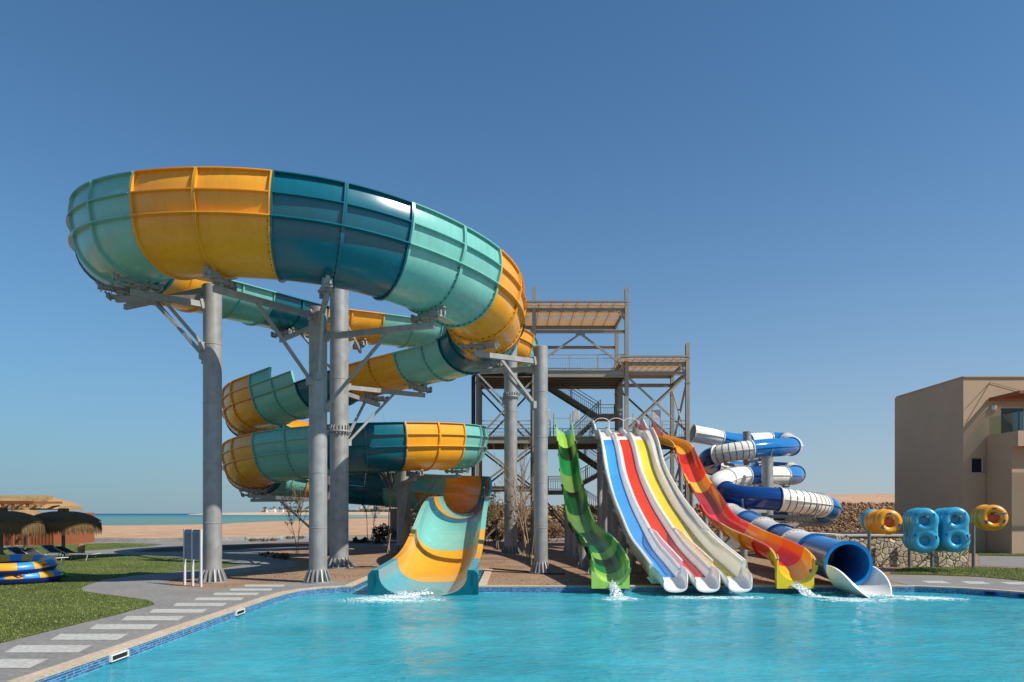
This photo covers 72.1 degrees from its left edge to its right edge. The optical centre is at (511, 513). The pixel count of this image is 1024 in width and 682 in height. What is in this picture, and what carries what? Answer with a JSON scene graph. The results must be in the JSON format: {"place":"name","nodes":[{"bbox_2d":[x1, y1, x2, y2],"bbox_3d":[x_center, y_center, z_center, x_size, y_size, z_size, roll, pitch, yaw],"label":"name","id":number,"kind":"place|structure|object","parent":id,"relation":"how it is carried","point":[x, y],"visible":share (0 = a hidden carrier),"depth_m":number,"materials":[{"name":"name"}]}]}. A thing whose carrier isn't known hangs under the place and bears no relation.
{"place":"outdoors","nodes":[
{"label":"outdoors","id":0,"kind":"place"},
{"bbox_2d":[4,543,161,553],"bbox_3d":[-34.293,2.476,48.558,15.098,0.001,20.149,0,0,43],"label":"lawn","id":1,"kind":"structure","parent":0,"point":[97,545],"depth_m":52.79,"materials":[{"name":"plant"}]},
{"bbox_2d":[13,507,41,548],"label":"thatched parasol","id":2,"kind":"object","parent":1,"relation":"on","point":[28,511],"visible":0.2,"depth_m":48.38,"materials":[{"name":"plant"}]},
{"bbox_2d":[0,554,241,642],"bbox_3d":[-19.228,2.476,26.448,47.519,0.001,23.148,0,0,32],"label":"lawn","id":3,"kind":"structure","parent":0,"point":[117,568],"depth_m":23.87,"materials":[{"name":"plant"}]},
{"bbox_2d":[0,508,45,554],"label":"thatched parasol","id":4,"kind":"object","parent":3,"relation":"on","point":[16,523],"visible":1,"depth_m":33.15,"materials":[{"name":"brown wicker"}]},
{"bbox_2d":[5,547,50,554],"bbox_3d":[-25.064,2.110,36.467,2.155,0.732,0.772,0,0,12],"label":"sun lounger","id":5,"kind":"object","parent":3,"relation":"on","point":[15,550],"visible":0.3,"depth_m":36.50,"materials":[{"name":"grey fabric"}]},
{"bbox_2d":[0,568,63,584],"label":"round raft","id":6,"kind":"object","parent":3,"relation":"on","point":[55,574],"visible":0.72,"depth_m":24.74,"materials":[{"name":"blue plastic"}]},
{"bbox_2d":[0,554,57,575],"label":"round raft","id":7,"kind":"object","parent":6,"relation":"on","point":[15,564],"visible":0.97,"depth_m":25.08,"materials":[{"name":"blue plastic"}]},
{"bbox_2d":[21,549,68,563],"bbox_3d":[-22.683,2.110,34.176,2.155,0.732,0.772,0,0,15],"label":"sun lounger","id":8,"kind":"object","parent":3,"relation":"on","point":[30,551],"visible":0.56,"depth_m":34.29,"materials":[{"name":"grey fabric"}]},
{"bbox_2d":[40,545,79,557],"bbox_3d":[-24.787,2.110,38.638,2.154,0.732,0.772,0,0,20],"label":"sun lounger","id":9,"kind":"object","parent":3,"relation":"on","point":[49,548],"visible":0.62,"depth_m":38.71,"materials":[{"name":"grey fabric"}]},
{"bbox_2d":[28,508,101,559],"bbox_3d":[-23.917,1.107,37.530,3.631,2.781,3.635,0,0,0],"label":"thatched parasol","id":10,"kind":"object","parent":3,"relation":"on","point":[63,521],"visible":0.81,"depth_m":36.59,"materials":[{"name":"brown wicker"}]},
{"bbox_2d":[53,546,100,560],"bbox_3d":[-23.013,2.110,37.266,2.155,0.732,0.772,0,0,4],"label":"sun lounger","id":11,"kind":"object","parent":3,"relation":"on","point":[65,550],"visible":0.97,"depth_m":37.05,"materials":[{"name":"grey fabric"}]},
{"bbox_2d":[94,516,389,537],"bbox_3d":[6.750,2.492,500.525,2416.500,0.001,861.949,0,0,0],"label":"sand","id":12,"kind":"structure","parent":0,"point":[360,526],"depth_m":109.52,"materials":[{"name":"beige sand"}]},
{"bbox_2d":[94,514,389,524],"bbox_3d":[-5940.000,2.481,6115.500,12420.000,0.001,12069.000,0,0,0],"label":"sea","id":13,"kind":"structure","parent":0,"point":[147,519],"depth_m":348.01,"materials":[{"name":"liquid"}]},
{"bbox_2d":[0,537,564,681],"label":"path","id":14,"kind":"structure","parent":0,"point":[158,590],"depth_m":21.34,"materials":[{"name":"grey concrete"}]},
{"bbox_2d":[0,495,93,546],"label":"beach hut","id":15,"kind":"object","parent":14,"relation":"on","point":[30,502],"visible":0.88,"depth_m":55.35,"materials":[{"name":"wicker"}]},
{"bbox_2d":[94,535,308,541],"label":"wall","id":16,"kind":"structure","parent":14,"relation":"on","point":[163,539],"depth_m":62.13,"materials":[{"name":"concrete"}]},
{"bbox_2d":[138,540,396,551],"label":"soil","id":17,"kind":"structure","parent":14,"relation":"on","point":[251,546],"depth_m":52.90,"materials":[{"name":"brown soil"}]},
{"bbox_2d":[352,537,370,542],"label":"shrub","id":18,"kind":"object","parent":17,"relation":"on","point":[357,540],"visible":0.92,"depth_m":59.51,"materials":[{"name":"green plant"}]},
{"bbox_2d":[203,265,445,583],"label":"slide column","id":19,"kind":"structure","parent":14,"relation":"on","point":[320,337],"depth_m":25.20,"materials":[{"name":"metal"}]},
{"bbox_2d":[363,505,380,543],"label":"sapling","id":20,"kind":"object","parent":14,"relation":"on","point":[364,506],"visible":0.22,"depth_m":59.55,"materials":[{"name":"brown plant"}]},
{"bbox_2d":[0,581,1023,667],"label":"paving stripes","id":21,"kind":"object","parent":14,"relation":"on","point":[17,663],"visible":1,"depth_m":15.32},
{"bbox_2d":[189,512,389,514],"bbox_3d":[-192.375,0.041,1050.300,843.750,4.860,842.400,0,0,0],"label":"shore","id":22,"kind":"structure","parent":0,"point":[307,513],"depth_m":1120.16,"materials":[{"name":"beige sand"}]},
{"bbox_2d":[293,509,388,511],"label":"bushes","id":23,"kind":"object","parent":22,"relation":"on","point":[371,510],"visible":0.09,"depth_m":950.46,"materials":[{"name":"plant"}]},
{"bbox_2d":[0,0,1023,680],"label":"sky","id":24,"kind":"structure","parent":0,"point":[823,200],"materials":[{"name":"blue"}]},
{"bbox_2d":[167,535,1023,588],"bbox_3d":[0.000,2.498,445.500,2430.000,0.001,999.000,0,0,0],"label":"ground","id":25,"kind":"structure","parent":0,"point":[373,555],"depth_m":31.39,"materials":[{"name":"tile"}]},
{"bbox_2d":[95,271,228,583],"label":"slide column","id":26,"kind":"structure","parent":25,"relation":"on","point":[208,302],"depth_m":25.24,"materials":[{"name":"metal"}]},
{"bbox_2d":[183,529,201,586],"bbox_3d":[-11.006,1.526,24.266,1.104,1.971,0.069,0,0,36],"label":"information board","id":27,"kind":"object","parent":25,"relation":"on","point":[192,544],"visible":1,"depth_m":24.22,"materials":[{"name":"white metal"}]},
{"bbox_2d":[238,432,329,554],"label":"slide column","id":28,"kind":"structure","parent":25,"relation":"on","point":[264,497],"depth_m":42.41,"materials":[{"name":"metal"}]},
{"bbox_2d":[277,480,308,554],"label":"sapling","id":29,"kind":"object","parent":25,"relation":"on","point":[299,508],"visible":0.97,"depth_m":42.02,"materials":[{"name":"brown plant"}]},
{"bbox_2d":[271,288,431,568],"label":"slide column","id":30,"kind":"structure","parent":25,"relation":"on","point":[339,430],"depth_m":32.08,"materials":[{"name":"metal"}]},
{"bbox_2d":[66,166,537,595],"bbox_3d":[-8.220,-4.517,37.509,20.217,15.163,33.802,0,0,0],"label":"raft slide","id":31,"kind":"object","parent":30,"relation":"on","point":[174,229],"visible":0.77,"depth_m":24.46,"materials":[{"name":"teal plastic"}]},
{"bbox_2d":[371,523,396,543],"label":"shrub","id":32,"kind":"object","parent":25,"relation":"on","point":[382,530],"visible":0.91,"depth_m":58.40,"materials":[{"name":"green plant"}]},
{"bbox_2d":[381,415,415,553],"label":"column","id":33,"kind":"structure","parent":25,"relation":"on","point":[390,502],"depth_m":43.07,"materials":[{"name":"grey metal"}]},
{"bbox_2d":[392,468,469,551],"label":"slide column","id":34,"kind":"structure","parent":25,"relation":"on","point":[405,516],"depth_m":45.46,"materials":[{"name":"metal"}]},
{"bbox_2d":[481,487,503,549],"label":"sapling","id":35,"kind":"object","parent":25,"relation":"on","point":[496,518],"visible":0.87,"depth_m":47.65,"materials":[{"name":"brown plant"}]},
{"bbox_2d":[484,483,500,544],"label":"sapling","id":36,"kind":"object","parent":25,"relation":"on","point":[491,494],"visible":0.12,"depth_m":56.11,"materials":[{"name":"brown plant"}]},
{"bbox_2d":[485,523,503,541],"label":"shrub","id":37,"kind":"object","parent":25,"relation":"on","point":[492,535],"visible":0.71,"depth_m":61.20,"materials":[{"name":"brown plant"}]},
{"bbox_2d":[477,345,521,553],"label":"slide column","id":38,"kind":"structure","parent":25,"relation":"on","point":[509,398],"depth_m":43.39,"materials":[{"name":"metal"}]},
{"bbox_2d":[458,340,551,573],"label":"slide column","id":39,"kind":"structure","parent":25,"relation":"on","point":[538,362],"depth_m":29.18,"materials":[{"name":"metal"}]},
{"bbox_2d":[491,435,533,559],"bbox_3d":[0.231,-1.246,37.803,2.711,7.517,4.938,0,0,0],"label":"sapling","id":40,"kind":"object","parent":25,"relation":"on","point":[521,494],"visible":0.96,"depth_m":37.54,"materials":[{"name":"brown plant"}]},
{"bbox_2d":[500,522,529,541],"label":"shrub","id":41,"kind":"object","parent":25,"relation":"on","point":[519,527],"visible":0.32,"depth_m":61.92,"materials":[{"name":"brown plant"}]},
{"bbox_2d":[500,481,533,554],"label":"sapling","id":42,"kind":"object","parent":25,"relation":"on","point":[523,545],"visible":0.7,"depth_m":42.30,"materials":[{"name":"brown plant"}]},
{"bbox_2d":[489,568,564,574],"bbox_3d":[0.397,2.467,30.002,4.322,0.074,0.600,0,0,43],"label":"irrigation hose","id":43,"kind":"object","parent":25,"relation":"on","point":[527,571],"visible":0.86,"depth_m":30.14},
{"bbox_2d":[35,570,1023,681],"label":"pool basin","id":44,"kind":"object","parent":25,"relation":"in","point":[75,672],"visible":0.14,"depth_m":23.23,"materials":[{"name":"blue tile"}]},
{"bbox_2d":[109,650,128,661],"bbox_3d":[-7.114,2.580,12.758,0.047,0.119,0.567,0,0,0],"label":"pool skimmer","id":45,"kind":"object","parent":44,"relation":"attached to","point":[118,655],"visible":1,"depth_m":12.72,"materials":[{"name":"plastic"}]},
{"bbox_2d":[7,569,1023,681],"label":"pool coping","id":46,"kind":"object","parent":44,"relation":"on","point":[64,666],"visible":0.81,"depth_m":16.59,"materials":[{"name":"stone"}]},
{"bbox_2d":[63,574,1023,681],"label":"pool water","id":47,"kind":"structure","parent":44,"relation":"in","point":[767,636],"depth_m":14.75,"materials":[{"name":"blue liquid"}]},
{"bbox_2d":[354,591,421,600],"bbox_3d":[-3.749,2.603,22.356,2.239,0.202,2.349,0,0,26],"label":"water splash","id":48,"kind":"object","parent":47,"relation":"on","point":[395,595],"visible":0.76,"depth_m":22.32,"materials":[{"name":"white liquid"}]},
{"bbox_2d":[339,596,444,602],"bbox_3d":[-3.748,2.672,21.866,3.495,0.066,1.877,0,0,0],"label":"foam patch","id":49,"kind":"object","parent":47,"relation":"on","point":[389,600],"visible":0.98,"depth_m":21.82,"materials":[{"name":"white liquid"}]},
{"bbox_2d":[382,584,433,598],"bbox_3d":[-3.388,2.511,22.587,0.842,0.385,2.048,0,0,43],"label":"water splash","id":50,"kind":"object","parent":47,"relation":"on","point":[413,594],"visible":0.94,"depth_m":22.71,"materials":[{"name":"white liquid"}]},
{"bbox_2d":[609,578,631,597],"bbox_3d":[3.397,2.425,22.838,0.685,0.558,1.488,0,0,-15],"label":"water splash","id":51,"kind":"object","parent":47,"relation":"on","point":[613,585],"visible":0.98,"depth_m":22.99,"materials":[{"name":"white liquid"}]},
{"bbox_2d":[665,596,759,598],"bbox_3d":[6.512,2.674,22.274,3.517,0.058,0.805,0,0,0],"label":"foam patch","id":52,"kind":"object","parent":47,"relation":"on","point":[713,597],"visible":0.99,"depth_m":22.19,"materials":[{"name":"liquid"}]},
{"bbox_2d":[792,582,871,600],"bbox_3d":[10.000,2.451,22.428,1.012,0.506,2.751,0,0,-45],"label":"water splash","id":53,"kind":"object","parent":47,"relation":"on","point":[800,588],"visible":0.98,"depth_m":22.69,"materials":[{"name":"white liquid"}]},
{"bbox_2d":[817,598,893,601],"bbox_3d":[10.669,2.673,21.745,2.506,0.059,1.188,0,0,0],"label":"foam patch","id":54,"kind":"object","parent":47,"relation":"on","point":[858,601],"visible":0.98,"depth_m":21.62,"materials":[{"name":"liquid"}]},
{"bbox_2d":[848,590,943,598],"bbox_3d":[12.420,2.591,22.620,3.155,0.226,0.817,0,0,6],"label":"water splash","id":55,"kind":"object","parent":47,"relation":"on","point":[892,595],"visible":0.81,"depth_m":22.64,"materials":[{"name":"white liquid"}]},
{"bbox_2d":[879,596,970,600],"bbox_3d":[12.947,2.669,22.143,2.964,0.054,1.080,0,0,0],"label":"foam patch","id":56,"kind":"object","parent":47,"relation":"on","point":[933,598],"visible":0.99,"depth_m":22.07,"materials":[{"name":"liquid"}]},
{"bbox_2d":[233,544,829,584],"bbox_3d":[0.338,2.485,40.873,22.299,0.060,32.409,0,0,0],"label":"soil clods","id":57,"kind":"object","parent":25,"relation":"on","point":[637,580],"visible":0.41,"depth_m":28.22,"materials":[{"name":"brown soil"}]},
{"bbox_2d":[548,522,564,540],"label":"shrub","id":58,"kind":"object","parent":25,"relation":"on","point":[554,530],"visible":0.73,"depth_m":62.87,"materials":[{"name":"brown plant"}]},
{"bbox_2d":[562,511,567,550],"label":"slide post","id":59,"kind":"object","parent":25,"relation":"on","point":[566,535],"visible":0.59,"depth_m":46.47,"materials":[{"name":"metal"}]},
{"bbox_2d":[566,521,572,555],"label":"slide post","id":60,"kind":"object","parent":25,"relation":"on","point":[570,543],"visible":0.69,"depth_m":41.73,"materials":[{"name":"metal"}]},
{"bbox_2d":[570,533,578,560],"bbox_3d":[3.380,1.221,37.142,0.653,2.553,0.653,0,0,0],"label":"slide post","id":61,"kind":"object","parent":25,"relation":"on","point":[575,556],"visible":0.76,"depth_m":37.03,"materials":[{"name":"metal"}]},
{"bbox_2d":[471,287,689,547],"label":"slide tower","id":62,"kind":"structure","parent":25,"relation":"on","point":[616,376],"depth_m":51.93,"materials":[{"name":"grey metal"}]},
{"bbox_2d":[572,410,579,435],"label":"sign board","id":63,"kind":"object","parent":62,"relation":"on","point":[575,414],"visible":0.91,"depth_m":51.55,"materials":[{"name":"beige paint"}]},
{"bbox_2d":[555,421,630,588],"bbox_3d":[3.464,-2.176,37.698,1.594,9.347,28.884,0,0,1],"label":"body slide","id":64,"kind":"object","parent":62,"relation":"attached to","point":[609,560],"visible":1,"depth_m":32.08,"materials":[{"name":"plastic"}]},
{"bbox_2d":[652,410,660,430],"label":"sign board","id":65,"kind":"object","parent":62,"relation":"on","point":[656,414],"visible":0.89,"depth_m":51.54,"materials":[{"name":"beige paint"}]},
{"bbox_2d":[592,418,752,591],"bbox_3d":[7.012,-2.338,37.714,3.839,9.785,30.032,0,0,3],"label":"racer slide","id":66,"kind":"object","parent":62,"relation":"attached to","point":[675,543],"visible":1,"depth_m":31.91,"materials":[{"name":"white plastic"}]},
{"bbox_2d":[575,544,588,567],"bbox_3d":[3.251,1.732,32.442,0.653,1.532,0.653,0,0,0],"label":"slide post","id":67,"kind":"object","parent":25,"relation":"on","point":[582,562],"visible":0.83,"depth_m":32.32,"materials":[{"name":"metal"}]},
{"bbox_2d":[597,440,601,527],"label":"slide post","id":68,"kind":"object","parent":25,"relation":"on","point":[599,490],"visible":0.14,"depth_m":48.73,"materials":[{"name":"metal"}]},
{"bbox_2d":[602,456,606,531],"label":"slide post","id":69,"kind":"object","parent":25,"relation":"on","point":[604,507],"visible":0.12,"depth_m":44.66,"materials":[{"name":"metal"}]},
{"bbox_2d":[607,484,611,534],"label":"slide post","id":70,"kind":"object","parent":25,"relation":"on","point":[609,518],"visible":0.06,"depth_m":40.88,"materials":[{"name":"metal"}]},
{"bbox_2d":[612,504,618,541],"bbox_3d":[5.491,0.913,37.260,0.772,3.169,0.772,0,0,0],"label":"slide post","id":71,"kind":"object","parent":25,"relation":"on","point":[615,532],"visible":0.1,"depth_m":37.11,"materials":[{"name":"metal"}]},
{"bbox_2d":[619,523,626,553],"bbox_3d":[5.279,1.470,33.480,0.772,2.056,0.772,0,0,0],"label":"slide post","id":72,"kind":"object","parent":25,"relation":"on","point":[622,539],"visible":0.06,"depth_m":33.34,"materials":[{"name":"metal"}]},
{"bbox_2d":[628,544,640,572],"bbox_3d":[5.054,1.898,29.700,0.772,1.200,0.772,0,0,0],"label":"slide post","id":73,"kind":"object","parent":25,"relation":"on","point":[632,559],"visible":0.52,"depth_m":29.55,"materials":[{"name":"metal"}]},
{"bbox_2d":[390,502,894,539],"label":"rubble wall","id":74,"kind":"structure","parent":25,"relation":"on","point":[847,519],"depth_m":90.16,"materials":[{"name":"stone"}]},
{"bbox_2d":[678,462,682,494],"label":"slide post","id":75,"kind":"object","parent":25,"relation":"on","point":[680,479],"visible":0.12,"depth_m":46.05,"materials":[{"name":"metal"}]},
{"bbox_2d":[689,489,693,508],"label":"slide post","id":76,"kind":"object","parent":25,"relation":"on","point":[691,498],"visible":0.12,"depth_m":42.54,"materials":[{"name":"metal"}]},
{"bbox_2d":[716,528,722,540],"bbox_3d":[9.724,1.497,32.992,0.653,2.000,0.653,0,0,0],"label":"slide post","id":77,"kind":"object","parent":25,"relation":"on","point":[719,534],"depth_m":32.87,"materials":[{"name":"metal"}]},
{"bbox_2d":[635,420,817,588],"bbox_3d":[10.310,-2.288,37.770,2.798,9.571,29.286,0,0,1],"label":"body slide","id":78,"kind":"object","parent":77,"relation":"on","point":[791,562],"visible":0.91,"depth_m":29.29,"materials":[{"name":"plastic"}]},
{"bbox_2d":[740,545,751,573],"bbox_3d":[9.565,1.857,29.061,0.653,1.281,0.653,0,0,0],"label":"slide post","id":79,"kind":"object","parent":25,"relation":"on","point":[743,552],"visible":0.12,"depth_m":28.93,"materials":[{"name":"metal"}]},
{"bbox_2d":[723,431,772,485],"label":"slide column","id":80,"kind":"structure","parent":25,"relation":"on","point":[746,437],"depth_m":57.67,"materials":[{"name":"metal"}]},
{"bbox_2d":[690,424,891,597],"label":"tube slide","id":81,"kind":"object","parent":80,"relation":"on","point":[846,565],"visible":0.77,"depth_m":43.93,"materials":[{"name":"blue plastic"}]},
{"bbox_2d":[742,457,832,528],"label":"slide column","id":82,"kind":"structure","parent":25,"relation":"on","point":[766,471],"depth_m":49.07,"materials":[{"name":"metal"}]},
{"bbox_2d":[723,532,902,547],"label":"terrace wall","id":83,"kind":"structure","parent":25,"relation":"on","point":[730,542],"depth_m":51.03,"materials":[{"name":"concrete"}]},
{"bbox_2d":[754,532,968,566],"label":"stone clad wall","id":84,"kind":"structure","parent":25,"relation":"on","point":[891,550],"depth_m":32.90,"materials":[{"name":"beige stone"}]},
{"bbox_2d":[867,517,894,553],"bbox_3d":[16.144,1.322,30.969,0.319,2.350,2.950,0,0,10],"label":"ring rack","id":85,"kind":"object","parent":25,"relation":"on","point":[869,541],"visible":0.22,"depth_m":32.20,"materials":[{"name":"metal"}]},
{"bbox_2d":[860,509,875,532],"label":"swim ring","id":86,"kind":"object","parent":85,"relation":"hanging from","point":[863,515],"visible":0.16,"depth_m":31.83,"materials":[{"name":"teal plastic"}]},
{"bbox_2d":[864,510,876,533],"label":"swim ring","id":87,"kind":"object","parent":85,"relation":"on","point":[866,525],"visible":0.17,"depth_m":31.37,"materials":[{"name":"orange plastic"}]},
{"bbox_2d":[871,509,887,533],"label":"swim ring","id":88,"kind":"object","parent":85,"relation":"on","point":[873,517],"visible":0.23,"depth_m":30.46,"materials":[{"name":"orange plastic"}]},
{"bbox_2d":[875,510,901,534],"bbox_3d":[16.090,0.370,30.051,1.080,1.080,0.355,-18,1,6],"label":"swim ring","id":89,"kind":"object","parent":85,"relation":"on","point":[884,525],"visible":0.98,"depth_m":29.94,"materials":[{"name":"orange plastic"}]},
{"bbox_2d":[895,376,1023,553],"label":"resort building","id":90,"kind":"structure","parent":25,"relation":"on","point":[959,442],"depth_m":46.00,"materials":[{"name":"beige paint"}]},
{"bbox_2d":[972,457,982,472],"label":"window","id":91,"kind":"structure","parent":90,"relation":"in","point":[977,462],"depth_m":46.20,"materials":[{"name":"black glass"}]},
{"bbox_2d":[1001,407,1023,432],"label":"window","id":92,"kind":"structure","parent":90,"relation":"in","point":[1012,418],"depth_m":46.06,"materials":[{"name":"blue glass"}]},
{"bbox_2d":[827,494,894,508],"bbox_3d":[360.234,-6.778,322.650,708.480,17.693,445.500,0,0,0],"label":"hills","id":93,"kind":"structure","parent":0,"point":[865,498],"depth_m":226.72,"materials":[{"name":"beige sand"}]},
{"bbox_2d":[888,575,1023,590],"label":"path","id":94,"kind":"structure","parent":0,"point":[953,581],"depth_m":25.74,"materials":[{"name":"grey concrete"}]},
{"bbox_2d":[890,566,1023,579],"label":"lawn","id":95,"kind":"structure","parent":0,"point":[952,570],"depth_m":30.04,"materials":[{"name":"plant"}]},
{"bbox_2d":[905,516,928,567],"bbox_3d":[17.799,1.295,30.773,0.322,2.404,3.419,0,0,16],"label":"ring rack","id":96,"kind":"object","parent":95,"relation":"on","point":[909,558],"visible":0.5,"depth_m":32.20,"materials":[{"name":"metal"}]},
{"bbox_2d":[902,509,914,551],"bbox_3d":[17.805,0.733,31.032,1.071,1.911,0.383,-1,-2,16],"label":"double swim ring","id":97,"kind":"object","parent":96,"relation":"on","point":[903,521],"visible":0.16,"depth_m":31.09,"materials":[{"name":"teal plastic"}]},
{"bbox_2d":[904,508,916,550],"bbox_3d":[17.640,0.708,30.556,1.071,1.911,0.383,1,1,20],"label":"double swim ring","id":98,"kind":"object","parent":96,"relation":"on","point":[906,534],"visible":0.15,"depth_m":30.62,"materials":[{"name":"teal plastic"}]},
{"bbox_2d":[907,508,919,552],"bbox_3d":[17.489,0.726,30.080,1.071,1.911,0.383,-2,2,17],"label":"double swim ring","id":99,"kind":"object","parent":96,"relation":"on","point":[909,530],"visible":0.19,"depth_m":30.13,"materials":[{"name":"teal plastic"}]},
{"bbox_2d":[910,508,938,552],"bbox_3d":[17.350,0.717,29.604,1.071,1.911,0.383,-1,-1,20],"label":"double swim ring","id":100,"kind":"object","parent":96,"relation":"on","point":[924,537],"visible":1,"depth_m":29.50,"materials":[{"name":"teal plastic"}]},
{"bbox_2d":[928,515,961,567],"bbox_3d":[18.933,1.289,30.715,0.318,2.418,3.479,0,0,11],"label":"ring rack","id":101,"kind":"object","parent":95,"relation":"on","point":[932,558],"visible":0.47,"depth_m":32.20,"materials":[{"name":"metal"}]},
{"bbox_2d":[938,507,950,551],"bbox_3d":[18.763,0.699,30.099,1.071,1.911,0.383,-1,1,10],"label":"double swim ring","id":102,"kind":"object","parent":101,"relation":"on","point":[940,531],"visible":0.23,"depth_m":30.08,"materials":[{"name":"teal plastic"}]},
{"bbox_2d":[940,507,969,551],"bbox_3d":[18.651,0.683,29.611,1.071,1.911,0.383,-1,-2,16],"label":"double swim ring","id":103,"kind":"object","parent":101,"relation":"on","point":[955,536],"visible":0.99,"depth_m":29.50,"materials":[{"name":"teal plastic"}]},
{"bbox_2d":[971,512,1006,567],"bbox_3d":[20.483,1.228,30.197,0.323,2.540,4.668,0,0,18],"label":"ring rack","id":104,"kind":"object","parent":95,"relation":"on","point":[973,544],"visible":0.62,"depth_m":32.20,"materials":[{"name":"metal"}]},
{"bbox_2d":[971,505,985,528],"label":"swim ring","id":105,"kind":"object","parent":104,"relation":"hanging from","point":[973,513],"visible":0.1,"depth_m":30.68,"materials":[{"name":"yellow plastic"}]},
{"bbox_2d":[974,505,987,529],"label":"swim ring","id":106,"kind":"object","parent":104,"relation":"on","point":[976,519],"visible":0.17,"depth_m":30.08,"materials":[{"name":"yellow plastic"}]},
{"bbox_2d":[978,505,1007,529],"bbox_3d":[20.149,0.170,29.469,1.080,1.080,0.355,-13,-5,16],"label":"swim ring","id":107,"kind":"object","parent":104,"relation":"on","point":[988,520],"visible":0.96,"depth_m":29.39,"materials":[{"name":"yellow plastic"}]},
{"bbox_2d":[977,552,1023,555],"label":"lawn","id":108,"kind":"structure","parent":0,"point":[998,554],"depth_m":42.49,"materials":[{"name":"plant"}]},
{"bbox_2d":[979,556,1023,567],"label":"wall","id":109,"kind":"structure","parent":0,"point":[1011,561],"depth_m":36.46,"materials":[{"name":"white paint"}]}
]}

